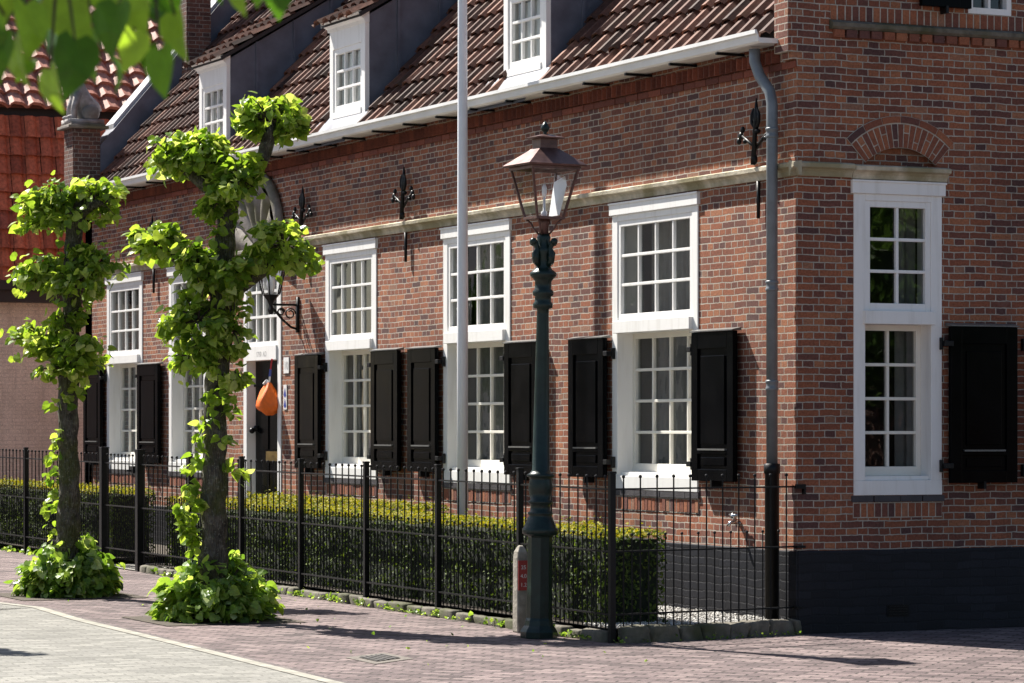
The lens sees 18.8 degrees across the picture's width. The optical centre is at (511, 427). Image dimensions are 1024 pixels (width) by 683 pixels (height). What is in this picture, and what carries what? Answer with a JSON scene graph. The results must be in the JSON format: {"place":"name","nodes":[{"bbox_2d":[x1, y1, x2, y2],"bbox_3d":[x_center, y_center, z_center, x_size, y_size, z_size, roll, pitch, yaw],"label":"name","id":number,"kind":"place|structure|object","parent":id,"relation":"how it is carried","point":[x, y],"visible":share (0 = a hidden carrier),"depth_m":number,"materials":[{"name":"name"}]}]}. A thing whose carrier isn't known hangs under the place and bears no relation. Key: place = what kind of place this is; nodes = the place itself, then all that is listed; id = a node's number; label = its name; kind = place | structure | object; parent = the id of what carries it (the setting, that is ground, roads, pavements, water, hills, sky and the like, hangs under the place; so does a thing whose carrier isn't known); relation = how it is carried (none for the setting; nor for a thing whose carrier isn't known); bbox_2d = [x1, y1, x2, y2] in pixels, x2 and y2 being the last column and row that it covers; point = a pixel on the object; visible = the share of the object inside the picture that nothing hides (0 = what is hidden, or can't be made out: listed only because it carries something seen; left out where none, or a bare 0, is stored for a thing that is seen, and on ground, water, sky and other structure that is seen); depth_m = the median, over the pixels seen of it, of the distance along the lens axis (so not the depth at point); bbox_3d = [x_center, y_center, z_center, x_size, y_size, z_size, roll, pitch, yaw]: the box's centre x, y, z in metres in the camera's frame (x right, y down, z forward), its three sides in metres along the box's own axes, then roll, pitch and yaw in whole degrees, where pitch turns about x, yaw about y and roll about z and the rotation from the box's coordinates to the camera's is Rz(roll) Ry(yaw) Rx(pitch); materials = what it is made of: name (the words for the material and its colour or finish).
{"place":"outdoors","nodes":[
{"label":"outdoors","id":0,"kind":"place"},
{"bbox_2d":[0,541,170,557],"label":"garden soil","id":1,"kind":"structure","parent":0,"point":[115,557],"depth_m":38.03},
{"bbox_2d":[0,475,155,561],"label":"clipped hedge","id":2,"kind":"object","parent":1,"relation":"on","point":[55,486],"visible":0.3,"depth_m":36.77,"materials":[{"name":"green plant"}]},
{"bbox_2d":[114,563,164,570],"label":"path","id":3,"kind":"structure","parent":0,"point":[130,566],"depth_m":35.04,"materials":[{"name":"grey stone"}]},
{"bbox_2d":[0,604,323,682],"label":"road","id":4,"kind":"structure","parent":0,"point":[38,646],"depth_m":22.09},
{"bbox_2d":[146,563,761,628],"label":"garden soil","id":5,"kind":"structure","parent":0,"point":[495,611],"depth_m":27.54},
{"bbox_2d":[246,487,449,523],"bbox_3d":[-1.786,1.113,32.005,0.450,0.920,4.772,0,0,-25],"label":"clipped hedge","id":6,"kind":"object","parent":5,"relation":"on","point":[374,503],"visible":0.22,"depth_m":31.55,"materials":[{"name":"green plant"}]},
{"bbox_2d":[163,495,668,623],"bbox_3d":[-1.301,1.125,29.287,0.680,0.893,10.708,0,0,-25],"label":"clipped hedge","id":7,"kind":"object","parent":5,"relation":"on","point":[636,575],"visible":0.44,"depth_m":27.05,"materials":[{"name":"green plant"}]},
{"bbox_2d":[457,0,467,524],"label":"flagpole","id":8,"kind":"object","parent":5,"relation":"on","point":[462,294],"visible":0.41,"depth_m":29.16,"materials":[{"name":"white metal"}]},
{"bbox_2d":[0,547,1023,682],"bbox_3d":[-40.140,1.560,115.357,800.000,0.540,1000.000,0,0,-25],"label":"ground","id":9,"kind":"structure","parent":0,"point":[490,654],"depth_m":23.09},
{"bbox_2d":[0,447,98,553],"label":"iron railing","id":10,"kind":"object","parent":9,"relation":"on","point":[25,497],"visible":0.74,"depth_m":38.08,"materials":[{"name":"black metal"}]},
{"bbox_2d":[0,592,148,600],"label":"tree pit","id":11,"kind":"object","parent":9,"relation":"on","point":[119,595],"visible":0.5,"depth_m":29.34,"materials":[{"name":"soil"}]},
{"bbox_2d":[0,170,133,598],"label":"lime tree","id":12,"kind":"object","parent":11,"relation":"on","point":[68,564],"visible":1,"depth_m":29.52,"materials":[{"name":"green plant"}]},
{"bbox_2d":[0,0,164,488],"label":"neighbouring house","id":13,"kind":"structure","parent":9,"relation":"on","point":[31,141],"depth_m":46.86,"materials":[{"name":"paint"}]},
{"bbox_2d":[99,447,145,571],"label":"garden gate","id":14,"kind":"structure","parent":9,"relation":"on","point":[106,505],"depth_m":34.79,"materials":[{"name":"black metal"}]},
{"bbox_2d":[0,0,291,114],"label":"lime tree","id":15,"kind":"object","parent":9,"relation":"on","point":[67,33],"visible":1,"depth_m":4.92,"materials":[{"name":"green plant"}]},
{"bbox_2d":[0,602,342,682],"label":"kerb","id":16,"kind":"structure","parent":9,"relation":"on","point":[196,648],"depth_m":23.25,"materials":[{"name":"concrete"}]},
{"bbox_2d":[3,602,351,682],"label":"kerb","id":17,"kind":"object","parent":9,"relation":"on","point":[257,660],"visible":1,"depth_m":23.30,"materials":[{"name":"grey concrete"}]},
{"bbox_2d":[124,616,304,625],"bbox_3d":[-2.538,1.624,26.310,1.240,0.008,1.240,0,0,-25],"label":"tree pit","id":18,"kind":"object","parent":9,"relation":"on","point":[205,621],"visible":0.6,"depth_m":26.03,"materials":[{"name":"soil"}]},
{"bbox_2d":[121,91,324,623],"bbox_3d":[-2.480,-0.577,26.281,1.685,4.530,1.203,0,0,36],"label":"lime tree","id":19,"kind":"object","parent":18,"relation":"on","point":[211,586],"visible":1,"depth_m":26.13,"materials":[{"name":"green plant"}]},
{"bbox_2d":[345,653,413,663],"bbox_3d":[-0.951,1.648,22.255,0.457,0.013,0.928,0,0,-25],"label":"drain cover","id":20,"kind":"object","parent":9,"relation":"on","point":[376,658],"visible":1,"depth_m":22.21,"materials":[{"name":"metal"}]},
{"bbox_2d":[1,545,800,664],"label":"weeds","id":21,"kind":"object","parent":9,"relation":"on","point":[357,601],"visible":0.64,"depth_m":27.05,"materials":[{"name":"green plant"}]},
{"bbox_2d":[140,565,802,643],"bbox_3d":[-0.843,1.604,29.254,1.896,0.203,11.442,0,0,-25],"label":"stone edging","id":22,"kind":"object","parent":9,"relation":"on","point":[637,633],"visible":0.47,"depth_m":24.48,"materials":[{"name":"grey stone"}]},
{"bbox_2d":[140,454,616,642],"bbox_3d":[-1.650,0.988,28.970,0.056,1.427,11.452,0,0,-25],"label":"iron railing","id":23,"kind":"object","parent":22,"relation":"on","point":[241,517],"visible":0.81,"depth_m":27.61,"materials":[{"name":"black metal"}]},
{"bbox_2d":[513,545,527,632],"bbox_3d":[0.070,1.294,24.932,0.102,0.700,0.108,0,0,-25],"label":"marker post","id":24,"kind":"object","parent":9,"relation":"on","point":[520,557],"visible":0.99,"depth_m":24.89,"materials":[{"name":"concrete"}]},
{"bbox_2d":[57,0,1023,633],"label":"brick house","id":25,"kind":"structure","parent":9,"relation":"on","point":[789,234],"depth_m":27.34,"materials":[{"name":"red brick"}]},
{"bbox_2d":[61,84,103,124],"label":"stone lion","id":26,"kind":"object","parent":25,"relation":"on","point":[83,105],"visible":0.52,"depth_m":41.71},
{"bbox_2d":[105,272,143,469],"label":"window","id":27,"kind":"structure","parent":25,"relation":"in","point":[126,358],"depth_m":40.99,"materials":[{"name":"white paint"}]},
{"bbox_2d":[166,267,206,472],"bbox_3d":[-3.842,-0.730,38.253,0.425,2.550,1.464,0,0,-25],"label":"window","id":28,"kind":"structure","parent":25,"relation":"in","point":[178,393],"depth_m":38.74,"materials":[{"name":"white paint"}]},
{"bbox_2d":[249,360,276,500],"bbox_3d":[-2.821,0.365,35.844,0.139,2.290,1.010,0,0,-25],"label":"door","id":29,"kind":"structure","parent":25,"relation":"in","point":[265,428],"depth_m":35.99,"materials":[{"name":"black paint"}]},
{"bbox_2d":[256,359,277,415],"bbox_3d":[-2.797,-0.467,35.482,0.273,0.649,0.372,0,0,-4],"label":"string bag","id":30,"kind":"object","parent":25,"relation":"hanging from","point":[267,403],"visible":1,"depth_m":35.37,"materials":[{"name":"orange fabric"}]},
{"bbox_2d":[256,244,299,332],"bbox_3d":[-2.637,-1.570,34.666,0.535,1.000,0.355,0,0,-25],"label":"wall lantern","id":31,"kind":"object","parent":25,"relation":"attached to","point":[270,296],"depth_m":34.66,"materials":[{"name":"black metal"}]},
{"bbox_2d":[322,238,377,479],"bbox_3d":[-1.584,-0.730,33.431,0.425,2.550,1.514,0,0,-25],"label":"window","id":32,"kind":"structure","parent":25,"relation":"in","point":[362,254],"depth_m":33.82,"materials":[{"name":"white paint"}]},
{"bbox_2d":[439,218,511,484],"bbox_3d":[-0.199,-0.730,30.474,0.425,2.550,1.644,0,0,-25],"label":"window","id":33,"kind":"structure","parent":25,"relation":"in","point":[492,239],"depth_m":30.76,"materials":[{"name":"white paint"}]},
{"bbox_2d":[608,191,699,491],"bbox_3d":[1.392,-0.730,27.079,0.425,2.550,1.664,0,0,-25],"label":"window","id":34,"kind":"structure","parent":25,"relation":"in","point":[674,219],"depth_m":27.36,"materials":[{"name":"white paint"}]},
{"bbox_2d":[616,473,805,626],"bbox_3d":[1.552,0.955,24.345,1.837,1.190,0.097,0,0,-32],"label":"iron railing","id":35,"kind":"object","parent":25,"relation":"attached to","point":[800,486],"visible":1,"depth_m":24.32,"materials":[{"name":"black metal"}]},
{"bbox_2d":[851,179,946,495],"bbox_3d":[3.068,-0.730,25.341,0.901,2.550,0.411,0,0,-25],"label":"window","id":36,"kind":"structure","parent":25,"relation":"in","point":[917,328],"depth_m":25.33,"materials":[{"name":"white paint"}]},
{"bbox_2d":[968,0,1010,15],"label":"window","id":37,"kind":"structure","parent":25,"relation":"in","point":[1005,5],"depth_m":25.60,"materials":[{"name":"white paint"}]},
{"bbox_2d":[502,121,586,638],"bbox_3d":[0.235,-0.379,24.327,0.500,4.053,0.500,1,0,-25],"label":"street lamp","id":38,"kind":"object","parent":9,"relation":"on","point":[545,154],"visible":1,"depth_m":24.26,"materials":[{"name":"green metal"}]},
{"bbox_2d":[584,605,782,628],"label":"gravel","id":39,"kind":"structure","parent":0,"point":[702,617],"depth_m":25.03,"materials":[{"name":"grey gravel"}]}
]}

